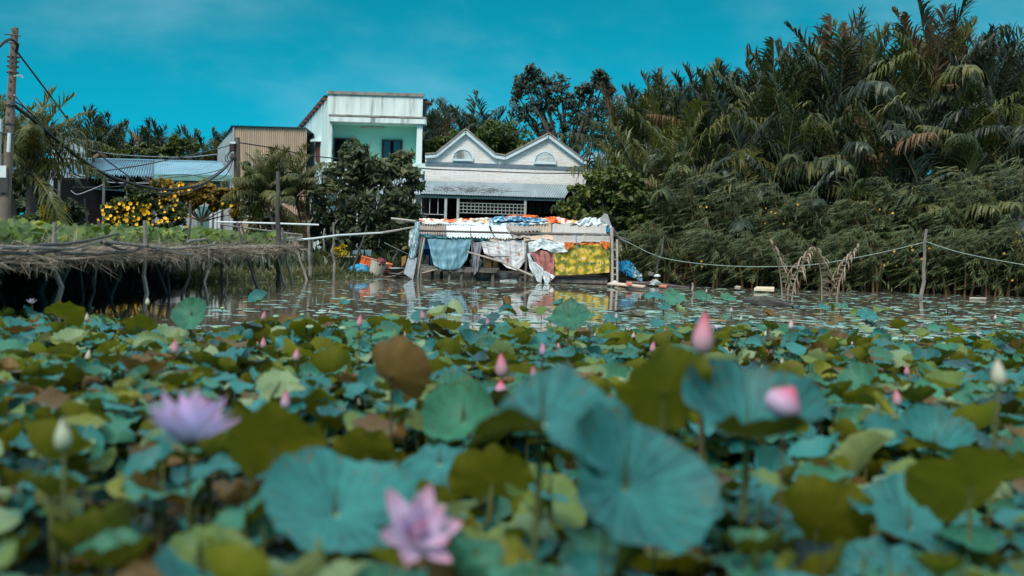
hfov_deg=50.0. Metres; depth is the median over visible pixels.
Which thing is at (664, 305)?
lotus leaf
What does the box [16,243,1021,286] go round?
undergrowth
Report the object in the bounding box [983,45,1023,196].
wind blown palm
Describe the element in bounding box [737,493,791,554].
lotus leaf
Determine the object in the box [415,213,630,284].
tarp shack
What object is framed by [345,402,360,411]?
lotus leaf
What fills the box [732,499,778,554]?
lotus leaf
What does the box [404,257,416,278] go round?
woven panel
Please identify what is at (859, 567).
lotus leaf
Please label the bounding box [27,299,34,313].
lotus flower
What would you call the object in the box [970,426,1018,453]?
lotus leaf
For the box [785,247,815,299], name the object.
dry palm frond
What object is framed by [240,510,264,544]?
lotus leaf
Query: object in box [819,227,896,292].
feathery shrub
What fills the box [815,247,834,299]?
dry palm frond
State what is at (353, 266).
wooden stake
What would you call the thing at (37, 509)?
lotus leaf
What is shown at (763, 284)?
bank grass
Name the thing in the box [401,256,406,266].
ochre board
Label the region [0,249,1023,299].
ground
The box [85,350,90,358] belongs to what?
lotus bud
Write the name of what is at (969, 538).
lotus leaf
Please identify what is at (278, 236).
wooden stake
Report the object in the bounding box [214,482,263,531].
lotus leaf
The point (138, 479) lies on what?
lotus leaf
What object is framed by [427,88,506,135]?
background palm
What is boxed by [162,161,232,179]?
power cable
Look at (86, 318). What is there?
lotus bud
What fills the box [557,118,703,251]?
wind blown palm
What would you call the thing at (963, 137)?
wind blown palm
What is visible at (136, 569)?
lotus leaf
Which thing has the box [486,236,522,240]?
eave tarp
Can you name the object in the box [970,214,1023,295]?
feathery shrub
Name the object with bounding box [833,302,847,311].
lotus leaf
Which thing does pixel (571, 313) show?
lotus leaf
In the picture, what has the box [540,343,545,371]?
lotus bud
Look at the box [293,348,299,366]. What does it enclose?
lotus bud
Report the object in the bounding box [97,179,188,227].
yellow flower shrub
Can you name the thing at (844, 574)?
lotus leaf
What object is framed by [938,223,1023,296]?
feathery shrub
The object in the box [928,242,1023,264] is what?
rope
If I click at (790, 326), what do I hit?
lotus bud
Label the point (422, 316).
lotus bud
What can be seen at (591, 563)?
lotus leaf
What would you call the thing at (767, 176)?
wind blown palm
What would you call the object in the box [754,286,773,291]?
floating slab
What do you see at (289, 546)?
lotus leaf
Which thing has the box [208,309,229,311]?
lily pad
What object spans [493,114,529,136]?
background palm
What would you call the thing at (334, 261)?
wooden stake
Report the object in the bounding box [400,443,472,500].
lotus leaf
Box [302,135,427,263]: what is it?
dark tree
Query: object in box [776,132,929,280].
wind blown palm
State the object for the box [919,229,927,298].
wooden stake
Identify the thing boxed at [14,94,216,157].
power cable
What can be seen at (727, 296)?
lotus leaf
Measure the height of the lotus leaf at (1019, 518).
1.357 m
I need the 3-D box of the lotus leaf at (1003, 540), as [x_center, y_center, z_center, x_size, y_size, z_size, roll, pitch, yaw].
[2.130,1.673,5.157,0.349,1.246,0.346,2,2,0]
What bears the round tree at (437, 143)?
on the ground at (73, 276)
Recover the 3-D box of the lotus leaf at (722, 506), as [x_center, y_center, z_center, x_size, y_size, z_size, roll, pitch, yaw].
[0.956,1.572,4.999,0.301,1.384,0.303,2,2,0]
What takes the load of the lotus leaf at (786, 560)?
on the water
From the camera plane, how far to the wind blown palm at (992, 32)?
64.50 m
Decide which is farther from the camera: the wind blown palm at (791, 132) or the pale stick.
the wind blown palm at (791, 132)
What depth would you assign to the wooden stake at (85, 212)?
45.83 m
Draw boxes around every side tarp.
[408,220,419,257]
[409,228,413,247]
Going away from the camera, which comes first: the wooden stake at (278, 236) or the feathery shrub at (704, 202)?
the wooden stake at (278, 236)
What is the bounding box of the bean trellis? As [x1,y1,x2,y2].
[0,203,309,321]
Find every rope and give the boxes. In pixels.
[621,238,926,266]
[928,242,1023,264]
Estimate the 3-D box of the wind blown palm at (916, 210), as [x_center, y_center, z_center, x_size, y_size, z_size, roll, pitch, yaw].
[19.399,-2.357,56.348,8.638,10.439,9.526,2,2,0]
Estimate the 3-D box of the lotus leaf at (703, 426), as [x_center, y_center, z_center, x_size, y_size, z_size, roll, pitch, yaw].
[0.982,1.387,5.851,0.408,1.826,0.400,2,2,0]
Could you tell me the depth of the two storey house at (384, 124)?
79.71 m
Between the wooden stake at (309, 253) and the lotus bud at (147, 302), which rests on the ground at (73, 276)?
the wooden stake at (309, 253)
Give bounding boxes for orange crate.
[359,255,392,274]
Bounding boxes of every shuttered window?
[306,143,309,154]
[310,138,320,161]
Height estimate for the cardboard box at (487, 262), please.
0.510 m
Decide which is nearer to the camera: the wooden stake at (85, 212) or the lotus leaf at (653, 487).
the lotus leaf at (653, 487)
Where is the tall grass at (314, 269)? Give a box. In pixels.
[266,260,346,276]
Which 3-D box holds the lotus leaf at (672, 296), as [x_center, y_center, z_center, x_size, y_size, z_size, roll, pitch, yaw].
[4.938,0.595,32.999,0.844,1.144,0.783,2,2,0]
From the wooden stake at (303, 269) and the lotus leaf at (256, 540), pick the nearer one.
the lotus leaf at (256, 540)
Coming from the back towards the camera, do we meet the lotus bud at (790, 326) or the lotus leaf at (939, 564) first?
the lotus bud at (790, 326)
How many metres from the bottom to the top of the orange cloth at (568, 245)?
0.368 m
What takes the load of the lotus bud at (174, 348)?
on the water
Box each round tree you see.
[422,129,459,158]
[472,118,536,156]
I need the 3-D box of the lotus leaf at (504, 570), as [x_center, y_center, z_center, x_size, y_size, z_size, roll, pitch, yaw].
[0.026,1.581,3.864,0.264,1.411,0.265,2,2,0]
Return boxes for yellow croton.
[38,198,66,223]
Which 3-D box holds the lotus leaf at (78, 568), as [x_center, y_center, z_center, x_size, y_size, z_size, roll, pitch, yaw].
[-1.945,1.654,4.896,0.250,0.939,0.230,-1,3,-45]
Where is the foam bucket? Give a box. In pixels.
[369,258,387,275]
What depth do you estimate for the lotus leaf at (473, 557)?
4.01 m
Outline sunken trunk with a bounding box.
[626,281,688,287]
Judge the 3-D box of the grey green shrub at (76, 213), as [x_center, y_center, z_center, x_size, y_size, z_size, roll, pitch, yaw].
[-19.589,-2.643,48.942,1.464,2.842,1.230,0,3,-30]
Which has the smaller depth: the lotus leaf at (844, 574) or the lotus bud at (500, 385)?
the lotus leaf at (844, 574)
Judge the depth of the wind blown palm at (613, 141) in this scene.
64.55 m
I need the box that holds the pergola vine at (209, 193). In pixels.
[149,177,250,225]
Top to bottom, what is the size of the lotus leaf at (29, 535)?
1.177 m
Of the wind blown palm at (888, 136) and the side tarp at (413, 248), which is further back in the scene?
the wind blown palm at (888, 136)
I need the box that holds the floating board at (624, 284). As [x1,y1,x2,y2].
[607,282,645,287]
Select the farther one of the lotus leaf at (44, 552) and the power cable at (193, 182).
the power cable at (193, 182)
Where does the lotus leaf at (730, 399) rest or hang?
on the water
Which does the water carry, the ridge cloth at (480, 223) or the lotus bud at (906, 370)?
the lotus bud at (906, 370)
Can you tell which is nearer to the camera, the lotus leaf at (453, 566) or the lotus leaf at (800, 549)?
the lotus leaf at (453, 566)
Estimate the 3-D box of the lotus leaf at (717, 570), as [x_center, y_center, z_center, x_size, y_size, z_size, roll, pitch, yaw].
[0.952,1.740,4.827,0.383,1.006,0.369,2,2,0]
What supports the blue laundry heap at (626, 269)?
on the water
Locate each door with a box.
[197,206,209,250]
[333,138,349,168]
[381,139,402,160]
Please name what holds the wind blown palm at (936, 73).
on the ground at (73, 276)
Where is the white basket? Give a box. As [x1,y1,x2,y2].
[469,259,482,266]
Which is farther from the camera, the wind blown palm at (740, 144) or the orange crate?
the wind blown palm at (740, 144)
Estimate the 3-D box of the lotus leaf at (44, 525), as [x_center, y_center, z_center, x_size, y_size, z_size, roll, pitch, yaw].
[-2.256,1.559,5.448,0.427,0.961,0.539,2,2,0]
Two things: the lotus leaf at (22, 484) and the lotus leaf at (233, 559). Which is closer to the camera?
the lotus leaf at (233, 559)
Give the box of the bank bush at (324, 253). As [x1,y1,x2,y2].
[319,250,338,266]
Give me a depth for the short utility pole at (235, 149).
59.64 m
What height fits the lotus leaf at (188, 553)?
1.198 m
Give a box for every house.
[53,158,231,252]
[297,91,432,253]
[413,128,590,238]
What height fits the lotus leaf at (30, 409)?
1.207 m
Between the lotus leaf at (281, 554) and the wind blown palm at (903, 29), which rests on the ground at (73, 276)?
the wind blown palm at (903, 29)
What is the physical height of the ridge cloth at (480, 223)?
0.283 m
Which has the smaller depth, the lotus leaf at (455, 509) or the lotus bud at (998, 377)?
the lotus leaf at (455, 509)
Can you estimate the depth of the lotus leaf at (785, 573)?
3.81 m
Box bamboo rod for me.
[381,226,413,233]
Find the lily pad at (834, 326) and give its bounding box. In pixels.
[825,325,844,326]
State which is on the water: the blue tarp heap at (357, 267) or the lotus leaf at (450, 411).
the lotus leaf at (450, 411)
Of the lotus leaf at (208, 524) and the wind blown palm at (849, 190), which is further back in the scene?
the wind blown palm at (849, 190)
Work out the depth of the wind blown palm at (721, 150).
60.44 m
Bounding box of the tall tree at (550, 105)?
[507,62,618,156]
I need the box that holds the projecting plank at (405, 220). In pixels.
[391,217,414,222]
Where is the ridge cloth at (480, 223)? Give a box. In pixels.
[422,221,547,225]
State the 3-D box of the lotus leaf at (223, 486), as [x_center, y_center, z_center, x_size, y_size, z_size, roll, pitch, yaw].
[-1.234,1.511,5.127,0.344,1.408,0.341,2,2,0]
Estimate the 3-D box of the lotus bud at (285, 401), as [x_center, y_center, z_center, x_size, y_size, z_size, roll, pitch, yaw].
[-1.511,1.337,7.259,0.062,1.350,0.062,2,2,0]
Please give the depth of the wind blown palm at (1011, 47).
64.65 m
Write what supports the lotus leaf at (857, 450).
on the water
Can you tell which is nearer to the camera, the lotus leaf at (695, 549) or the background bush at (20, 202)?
the lotus leaf at (695, 549)
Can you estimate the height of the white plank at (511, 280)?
0.184 m
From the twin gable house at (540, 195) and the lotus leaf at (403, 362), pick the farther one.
the twin gable house at (540, 195)
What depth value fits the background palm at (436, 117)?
98.35 m
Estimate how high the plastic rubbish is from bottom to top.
0.255 m
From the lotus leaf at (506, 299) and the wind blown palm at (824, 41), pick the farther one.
the wind blown palm at (824, 41)
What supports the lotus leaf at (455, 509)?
on the water
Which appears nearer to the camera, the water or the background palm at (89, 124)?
the water
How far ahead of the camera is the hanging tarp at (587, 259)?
49.80 m
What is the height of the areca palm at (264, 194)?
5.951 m
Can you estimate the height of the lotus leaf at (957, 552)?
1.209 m
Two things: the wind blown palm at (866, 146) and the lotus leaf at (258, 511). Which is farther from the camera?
the wind blown palm at (866, 146)
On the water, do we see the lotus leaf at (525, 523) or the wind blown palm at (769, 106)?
the lotus leaf at (525, 523)
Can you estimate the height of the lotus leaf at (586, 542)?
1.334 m
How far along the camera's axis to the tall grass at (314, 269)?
46.56 m
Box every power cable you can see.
[0,38,18,52]
[10,102,233,190]
[12,106,225,193]
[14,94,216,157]
[15,101,234,177]
[17,52,135,182]
[73,169,220,187]
[142,171,218,183]
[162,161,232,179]
[240,142,581,173]
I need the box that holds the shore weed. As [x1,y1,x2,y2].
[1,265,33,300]
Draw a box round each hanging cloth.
[481,240,526,269]
[528,238,567,252]
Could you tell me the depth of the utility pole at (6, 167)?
37.08 m
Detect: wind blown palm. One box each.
[551,127,683,255]
[556,83,661,244]
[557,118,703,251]
[570,96,774,274]
[573,81,688,186]
[593,83,708,247]
[606,66,716,199]
[610,134,733,271]
[632,72,729,155]
[641,56,773,169]
[643,129,757,229]
[658,142,829,284]
[672,106,800,234]
[675,57,813,203]
[679,65,740,167]
[682,88,825,212]
[695,88,886,238]
[709,147,883,280]
[710,36,860,207]
[712,37,890,205]
[720,49,814,202]
[730,90,922,264]
[735,3,917,207]
[740,13,897,223]
[748,38,838,206]
[750,91,944,202]
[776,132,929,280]
[795,15,927,200]
[810,97,957,243]
[815,31,995,229]
[824,82,1009,268]
[824,145,991,281]
[836,12,964,122]
[840,83,1018,213]
[851,131,1021,285]
[852,0,1022,196]
[895,80,1023,225]
[906,18,1018,177]
[910,24,1011,121]
[922,90,1023,189]
[923,140,1023,284]
[935,19,1023,196]
[941,136,1023,219]
[950,39,1023,163]
[957,172,1023,285]
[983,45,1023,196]
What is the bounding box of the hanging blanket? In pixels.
[530,250,553,282]
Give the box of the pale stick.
[467,251,532,276]
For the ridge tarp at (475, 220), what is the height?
0.400 m
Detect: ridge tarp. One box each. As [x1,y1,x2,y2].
[419,217,493,222]
[488,215,545,222]
[505,214,538,218]
[540,216,577,223]
[570,217,611,227]
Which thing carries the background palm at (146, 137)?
on the ground at (73, 276)
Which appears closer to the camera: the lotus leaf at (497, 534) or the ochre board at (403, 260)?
the lotus leaf at (497, 534)
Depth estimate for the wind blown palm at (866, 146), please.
58.35 m
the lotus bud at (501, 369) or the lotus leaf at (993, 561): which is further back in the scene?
the lotus bud at (501, 369)
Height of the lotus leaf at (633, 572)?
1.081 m
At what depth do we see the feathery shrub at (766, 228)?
52.88 m
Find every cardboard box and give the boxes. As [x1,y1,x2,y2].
[483,257,491,266]
[493,258,497,267]
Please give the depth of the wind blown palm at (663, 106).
63.50 m
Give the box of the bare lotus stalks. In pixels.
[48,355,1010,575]
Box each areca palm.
[220,144,305,235]
[221,145,327,249]
[244,142,343,245]
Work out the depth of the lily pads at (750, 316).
30.84 m
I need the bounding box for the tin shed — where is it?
[217,125,332,248]
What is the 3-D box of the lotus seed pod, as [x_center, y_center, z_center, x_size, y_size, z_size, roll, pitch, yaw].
[-2.568,1.057,13.869,0.095,1.278,0.091,2,2,0]
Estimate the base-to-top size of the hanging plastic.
1.538 m
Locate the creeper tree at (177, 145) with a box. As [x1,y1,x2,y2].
[107,135,200,179]
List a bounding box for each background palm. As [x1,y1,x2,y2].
[13,111,93,169]
[46,108,122,177]
[55,103,159,178]
[71,117,150,179]
[98,116,169,179]
[123,117,198,178]
[140,128,211,179]
[175,125,219,160]
[181,126,227,159]
[422,96,483,180]
[422,104,458,171]
[423,98,453,138]
[423,104,480,177]
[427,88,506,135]
[438,98,519,139]
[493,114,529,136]
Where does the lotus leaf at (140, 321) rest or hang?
on the water
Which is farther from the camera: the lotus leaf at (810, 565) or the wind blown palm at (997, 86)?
the wind blown palm at (997, 86)
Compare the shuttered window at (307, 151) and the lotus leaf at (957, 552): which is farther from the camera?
the shuttered window at (307, 151)
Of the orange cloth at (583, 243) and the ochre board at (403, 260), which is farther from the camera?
the ochre board at (403, 260)
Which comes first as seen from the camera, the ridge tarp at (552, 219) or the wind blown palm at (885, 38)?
the ridge tarp at (552, 219)
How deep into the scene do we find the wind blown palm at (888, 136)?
58.53 m
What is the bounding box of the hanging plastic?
[471,242,481,274]
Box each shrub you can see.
[13,213,36,222]
[63,197,89,225]
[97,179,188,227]
[330,243,350,262]
[551,163,658,261]
[613,221,684,285]
[643,180,708,279]
[655,151,735,267]
[659,205,730,287]
[687,168,766,280]
[698,228,772,288]
[721,174,806,282]
[736,227,813,289]
[769,189,841,283]
[777,233,852,291]
[803,197,876,286]
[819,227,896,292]
[831,176,917,286]
[859,223,943,293]
[881,175,969,287]
[881,224,986,294]
[922,166,1009,289]
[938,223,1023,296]
[953,155,1023,288]
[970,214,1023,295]
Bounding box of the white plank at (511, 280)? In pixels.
[500,279,517,281]
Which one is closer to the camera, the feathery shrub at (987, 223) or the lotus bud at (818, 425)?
the lotus bud at (818, 425)
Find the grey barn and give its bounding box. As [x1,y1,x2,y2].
[49,136,85,201]
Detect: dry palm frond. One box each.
[768,239,794,301]
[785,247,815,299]
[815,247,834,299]
[829,243,858,298]
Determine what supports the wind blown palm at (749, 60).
on the ground at (73, 276)
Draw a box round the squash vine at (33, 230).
[0,217,289,246]
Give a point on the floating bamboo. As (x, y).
(976, 298)
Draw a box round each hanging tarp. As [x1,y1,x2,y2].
[428,239,471,269]
[553,243,609,274]
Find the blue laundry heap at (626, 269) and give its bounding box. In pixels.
[614,260,642,280]
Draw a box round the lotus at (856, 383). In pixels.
[0,289,1023,575]
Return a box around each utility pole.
[0,27,22,259]
[229,137,239,231]
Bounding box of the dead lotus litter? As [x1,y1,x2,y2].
[8,370,1023,575]
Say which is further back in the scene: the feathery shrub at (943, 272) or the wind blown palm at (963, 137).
the wind blown palm at (963, 137)
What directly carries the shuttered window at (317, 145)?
in the two storey house at (384, 124)
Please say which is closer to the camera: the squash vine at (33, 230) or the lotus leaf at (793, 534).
the lotus leaf at (793, 534)
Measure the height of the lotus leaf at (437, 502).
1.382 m
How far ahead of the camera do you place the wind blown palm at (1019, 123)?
59.26 m
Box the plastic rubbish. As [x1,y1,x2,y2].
[649,279,660,284]
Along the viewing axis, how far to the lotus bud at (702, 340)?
5.17 m
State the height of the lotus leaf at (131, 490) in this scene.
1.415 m
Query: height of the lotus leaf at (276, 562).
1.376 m
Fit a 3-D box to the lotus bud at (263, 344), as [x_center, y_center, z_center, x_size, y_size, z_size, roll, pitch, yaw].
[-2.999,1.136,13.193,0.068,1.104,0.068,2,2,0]
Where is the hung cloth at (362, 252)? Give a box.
[353,250,371,255]
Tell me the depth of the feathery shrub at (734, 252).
50.47 m
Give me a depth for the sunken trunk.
49.58 m
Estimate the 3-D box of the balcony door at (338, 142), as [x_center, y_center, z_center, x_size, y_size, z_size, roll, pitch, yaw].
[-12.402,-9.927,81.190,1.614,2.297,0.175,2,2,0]
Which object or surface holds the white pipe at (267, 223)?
attached to the bean trellis
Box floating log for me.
[743,296,791,306]
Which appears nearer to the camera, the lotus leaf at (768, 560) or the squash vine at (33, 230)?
the lotus leaf at (768, 560)
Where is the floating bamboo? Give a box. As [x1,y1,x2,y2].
[969,297,985,299]
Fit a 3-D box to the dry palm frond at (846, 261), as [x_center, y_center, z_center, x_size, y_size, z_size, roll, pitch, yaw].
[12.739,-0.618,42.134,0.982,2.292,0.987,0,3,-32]
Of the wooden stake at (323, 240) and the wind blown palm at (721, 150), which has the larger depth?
the wind blown palm at (721, 150)
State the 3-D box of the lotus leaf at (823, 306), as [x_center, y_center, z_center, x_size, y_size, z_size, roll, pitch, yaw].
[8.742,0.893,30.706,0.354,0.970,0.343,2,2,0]
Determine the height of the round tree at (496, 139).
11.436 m
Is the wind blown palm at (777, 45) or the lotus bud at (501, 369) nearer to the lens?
the lotus bud at (501, 369)
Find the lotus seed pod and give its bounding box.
[306,323,312,341]
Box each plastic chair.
[419,238,431,258]
[422,252,432,264]
[423,249,432,261]
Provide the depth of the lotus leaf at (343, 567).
3.91 m
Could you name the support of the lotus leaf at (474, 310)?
on the water
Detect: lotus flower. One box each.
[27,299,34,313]
[147,389,240,532]
[380,485,462,567]
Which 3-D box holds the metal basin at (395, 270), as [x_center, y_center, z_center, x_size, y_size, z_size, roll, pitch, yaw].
[-5.573,-0.820,51.217,1.166,0.261,1.166,2,2,0]
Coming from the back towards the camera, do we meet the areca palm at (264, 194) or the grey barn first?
the grey barn
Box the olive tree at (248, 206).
[237,160,312,243]
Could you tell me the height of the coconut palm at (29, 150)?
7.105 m
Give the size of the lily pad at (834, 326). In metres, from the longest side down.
0.519 x 0.504 x 0.008 m
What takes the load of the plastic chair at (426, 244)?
on the plastic chair at (426, 250)
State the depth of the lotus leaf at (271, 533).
4.73 m
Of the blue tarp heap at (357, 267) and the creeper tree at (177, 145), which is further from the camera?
the creeper tree at (177, 145)
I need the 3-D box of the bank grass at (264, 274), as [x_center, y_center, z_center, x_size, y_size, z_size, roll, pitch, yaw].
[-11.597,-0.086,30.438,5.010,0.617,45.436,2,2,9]
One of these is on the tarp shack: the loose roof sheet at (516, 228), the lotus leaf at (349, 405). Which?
the loose roof sheet at (516, 228)
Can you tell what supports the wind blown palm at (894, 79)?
on the ground at (73, 276)
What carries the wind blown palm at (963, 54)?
on the ground at (73, 276)
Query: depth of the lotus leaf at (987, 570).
4.30 m
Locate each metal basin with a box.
[386,267,404,272]
[494,272,512,277]
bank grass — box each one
[4,264,375,298]
[626,276,1023,295]
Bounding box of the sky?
[0,0,1023,214]
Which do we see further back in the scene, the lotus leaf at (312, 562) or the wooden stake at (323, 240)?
the wooden stake at (323, 240)
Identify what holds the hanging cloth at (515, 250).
hanging from the tarp shack
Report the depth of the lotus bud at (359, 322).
12.63 m
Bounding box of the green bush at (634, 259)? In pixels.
[629,243,646,271]
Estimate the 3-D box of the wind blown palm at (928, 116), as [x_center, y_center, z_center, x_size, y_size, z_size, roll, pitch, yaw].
[21.328,-6.022,60.671,8.882,11.277,9.413,0,3,-29]
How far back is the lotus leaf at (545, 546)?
4.62 m
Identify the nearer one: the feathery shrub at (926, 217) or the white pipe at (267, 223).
the white pipe at (267, 223)
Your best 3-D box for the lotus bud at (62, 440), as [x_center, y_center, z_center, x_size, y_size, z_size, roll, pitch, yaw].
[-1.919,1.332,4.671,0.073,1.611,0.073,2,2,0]
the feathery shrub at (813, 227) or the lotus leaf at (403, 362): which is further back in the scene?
the feathery shrub at (813, 227)
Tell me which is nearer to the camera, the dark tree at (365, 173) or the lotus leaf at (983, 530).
the lotus leaf at (983, 530)
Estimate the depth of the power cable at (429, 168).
64.78 m
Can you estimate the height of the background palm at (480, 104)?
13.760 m
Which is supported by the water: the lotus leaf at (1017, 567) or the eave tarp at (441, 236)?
the lotus leaf at (1017, 567)
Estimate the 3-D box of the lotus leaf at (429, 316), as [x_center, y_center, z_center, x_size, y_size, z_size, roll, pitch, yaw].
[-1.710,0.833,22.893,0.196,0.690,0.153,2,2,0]
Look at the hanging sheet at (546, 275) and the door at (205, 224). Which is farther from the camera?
the door at (205, 224)
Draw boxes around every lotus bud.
[54,413,71,575]
[85,314,88,328]
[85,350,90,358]
[145,297,149,315]
[171,340,177,372]
[260,337,265,353]
[261,311,265,338]
[281,389,289,408]
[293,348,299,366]
[357,315,362,363]
[420,310,424,326]
[495,353,507,380]
[495,380,506,390]
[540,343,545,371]
[650,341,655,352]
[692,311,712,546]
[765,366,799,558]
[788,320,793,359]
[816,421,824,435]
[893,389,901,455]
[904,365,908,374]
[987,352,1005,528]
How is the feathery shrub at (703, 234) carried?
on the ground at (73, 276)
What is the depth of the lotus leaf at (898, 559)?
4.43 m
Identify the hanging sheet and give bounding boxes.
[527,253,542,281]
[541,269,554,282]
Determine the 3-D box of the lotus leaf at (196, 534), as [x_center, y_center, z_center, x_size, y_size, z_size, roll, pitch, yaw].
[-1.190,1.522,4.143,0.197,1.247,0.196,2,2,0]
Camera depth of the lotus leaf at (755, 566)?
4.08 m
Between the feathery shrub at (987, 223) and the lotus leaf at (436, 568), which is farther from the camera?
the feathery shrub at (987, 223)
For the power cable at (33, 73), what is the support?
attached to the utility pole at (6, 167)
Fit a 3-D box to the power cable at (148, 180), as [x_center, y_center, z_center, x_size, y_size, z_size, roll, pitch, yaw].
[-19.618,-6.241,59.891,9.082,1.764,0.192,2,2,5]
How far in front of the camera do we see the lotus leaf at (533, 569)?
3.60 m
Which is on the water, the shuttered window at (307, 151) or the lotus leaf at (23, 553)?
the lotus leaf at (23, 553)
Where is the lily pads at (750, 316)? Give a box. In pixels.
[0,278,1023,364]
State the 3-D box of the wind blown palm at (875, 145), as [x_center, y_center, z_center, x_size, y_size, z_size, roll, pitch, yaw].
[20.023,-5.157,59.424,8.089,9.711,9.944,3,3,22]
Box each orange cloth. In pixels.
[564,242,574,249]
[577,242,599,244]
[600,241,608,249]
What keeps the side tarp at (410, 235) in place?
hanging from the bamboo rod
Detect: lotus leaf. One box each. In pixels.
[0,488,11,500]
[0,497,6,509]
[0,524,40,551]
[0,528,36,572]
[0,554,19,568]
[0,573,22,575]
[5,486,34,564]
[8,542,70,572]
[9,483,36,553]
[9,508,54,541]
[16,464,40,560]
[19,404,39,431]
[20,464,85,575]
[30,494,82,558]
[34,489,87,566]
[44,300,84,327]
[45,561,95,575]
[49,498,132,575]
[58,571,86,575]
[59,547,89,566]
[71,556,99,575]
[72,527,154,575]
[85,563,109,575]
[105,564,121,575]
[115,562,161,575]
[119,556,141,571]
[120,465,203,548]
[122,313,157,330]
[130,469,192,547]
[153,545,211,575]
[168,535,184,554]
[170,297,206,341]
[173,523,225,568]
[178,528,254,572]
[180,516,192,531]
[202,542,273,575]
[207,512,247,532]
[213,463,266,497]
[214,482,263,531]
[217,495,265,521]
[219,401,335,542]
[226,481,270,520]
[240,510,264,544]
[240,518,283,547]
[260,526,289,566]
[262,447,416,553]
[264,538,300,554]
[264,547,291,561]
[269,536,328,575]
[280,319,296,331]
[284,552,308,564]
[287,313,324,338]
[308,525,386,563]
[314,559,388,575]
[331,426,404,466]
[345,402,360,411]
[355,562,428,575]
[368,544,403,565]
[371,335,432,462]
[374,511,451,529]
[389,317,411,334]
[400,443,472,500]
[401,554,453,575]
[415,477,467,517]
[421,378,493,447]
[426,313,434,321]
[430,318,461,337]
[435,499,462,539]
[437,499,475,518]
[442,526,487,575]
[445,548,460,575]
[448,443,534,523]
[450,534,504,575]
[461,364,612,561]
[470,306,477,320]
[479,521,531,541]
[487,540,561,575]
[498,506,563,528]
[498,536,530,566]
[500,295,511,303]
[506,563,554,575]
[515,495,558,541]
[521,537,554,563]
[529,467,569,555]
[546,555,561,575]
[547,297,589,346]
[557,528,627,575]
[558,544,647,575]
[566,528,628,555]
[575,402,719,575]
[614,342,713,575]
[625,562,630,570]
[626,568,645,575]
[630,551,735,575]
[645,291,662,304]
[656,301,670,315]
[663,288,690,304]
[665,545,702,575]
[682,358,827,570]
[694,290,713,304]
[695,412,704,463]
[698,563,730,575]
[702,510,732,575]
[712,551,795,572]
[713,488,760,566]
[713,507,804,553]
[717,505,765,554]
[719,292,735,303]
[719,520,786,565]
[719,544,749,555]
[721,547,759,575]
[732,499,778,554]
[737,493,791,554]
[762,549,797,575]
[769,474,874,555]
[777,569,823,575]
[790,537,845,575]
[791,540,833,564]
[818,302,830,315]
[820,548,861,575]
[832,428,896,480]
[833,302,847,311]
[835,551,885,575]
[841,535,930,575]
[848,472,976,554]
[854,307,878,324]
[864,560,909,575]
[883,535,938,553]
[895,403,975,457]
[903,445,1023,522]
[909,535,967,575]
[930,557,972,575]
[933,515,1011,548]
[939,516,998,564]
[942,504,993,536]
[948,548,982,568]
[958,544,1023,574]
[961,567,1001,575]
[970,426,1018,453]
[976,566,993,574]
[1000,551,1023,575]
[1007,560,1023,574]
[1010,514,1023,523]
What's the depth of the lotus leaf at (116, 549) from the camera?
4.09 m
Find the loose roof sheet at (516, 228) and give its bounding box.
[506,223,539,231]
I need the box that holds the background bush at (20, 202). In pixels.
[12,164,49,220]
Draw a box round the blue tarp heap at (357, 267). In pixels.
[349,264,369,271]
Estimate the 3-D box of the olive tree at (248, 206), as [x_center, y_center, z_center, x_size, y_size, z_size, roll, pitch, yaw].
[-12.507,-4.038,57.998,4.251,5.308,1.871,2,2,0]
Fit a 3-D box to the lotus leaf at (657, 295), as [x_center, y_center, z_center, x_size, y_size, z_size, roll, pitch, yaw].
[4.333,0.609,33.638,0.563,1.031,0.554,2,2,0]
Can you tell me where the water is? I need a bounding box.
[0,277,1023,527]
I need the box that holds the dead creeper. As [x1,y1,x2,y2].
[427,184,522,206]
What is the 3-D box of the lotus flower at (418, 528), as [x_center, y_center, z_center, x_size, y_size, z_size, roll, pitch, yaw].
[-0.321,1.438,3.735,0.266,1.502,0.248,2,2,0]
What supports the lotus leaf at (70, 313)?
on the water
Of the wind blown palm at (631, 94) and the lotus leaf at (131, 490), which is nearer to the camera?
the lotus leaf at (131, 490)
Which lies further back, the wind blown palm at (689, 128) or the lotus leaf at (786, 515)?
the wind blown palm at (689, 128)
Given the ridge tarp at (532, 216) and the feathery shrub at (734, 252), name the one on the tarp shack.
the ridge tarp at (532, 216)
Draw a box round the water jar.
[474,266,490,279]
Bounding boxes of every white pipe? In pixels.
[217,221,318,225]
[302,232,382,239]
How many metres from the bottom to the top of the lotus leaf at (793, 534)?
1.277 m
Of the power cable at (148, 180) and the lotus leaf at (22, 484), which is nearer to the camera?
the lotus leaf at (22, 484)
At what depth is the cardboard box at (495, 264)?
50.50 m
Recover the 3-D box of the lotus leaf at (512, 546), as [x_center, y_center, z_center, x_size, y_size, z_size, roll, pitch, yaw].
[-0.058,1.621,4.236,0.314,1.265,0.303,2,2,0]
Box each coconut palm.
[0,85,110,225]
[0,93,84,221]
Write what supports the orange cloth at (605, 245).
hanging from the tarp shack
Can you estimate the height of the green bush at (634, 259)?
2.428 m
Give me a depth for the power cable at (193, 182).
59.81 m
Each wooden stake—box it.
[84,198,88,225]
[220,255,223,291]
[236,222,259,289]
[240,222,256,280]
[275,171,281,286]
[276,253,286,286]
[281,228,293,286]
[290,235,307,279]
[307,218,312,278]
[323,228,324,249]
[331,219,337,279]
[351,226,367,270]
[655,236,664,278]
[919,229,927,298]
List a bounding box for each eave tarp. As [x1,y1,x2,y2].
[420,234,485,240]
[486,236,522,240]
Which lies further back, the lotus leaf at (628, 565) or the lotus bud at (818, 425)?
the lotus bud at (818, 425)
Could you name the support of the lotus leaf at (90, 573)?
on the water
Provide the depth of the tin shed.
83.66 m

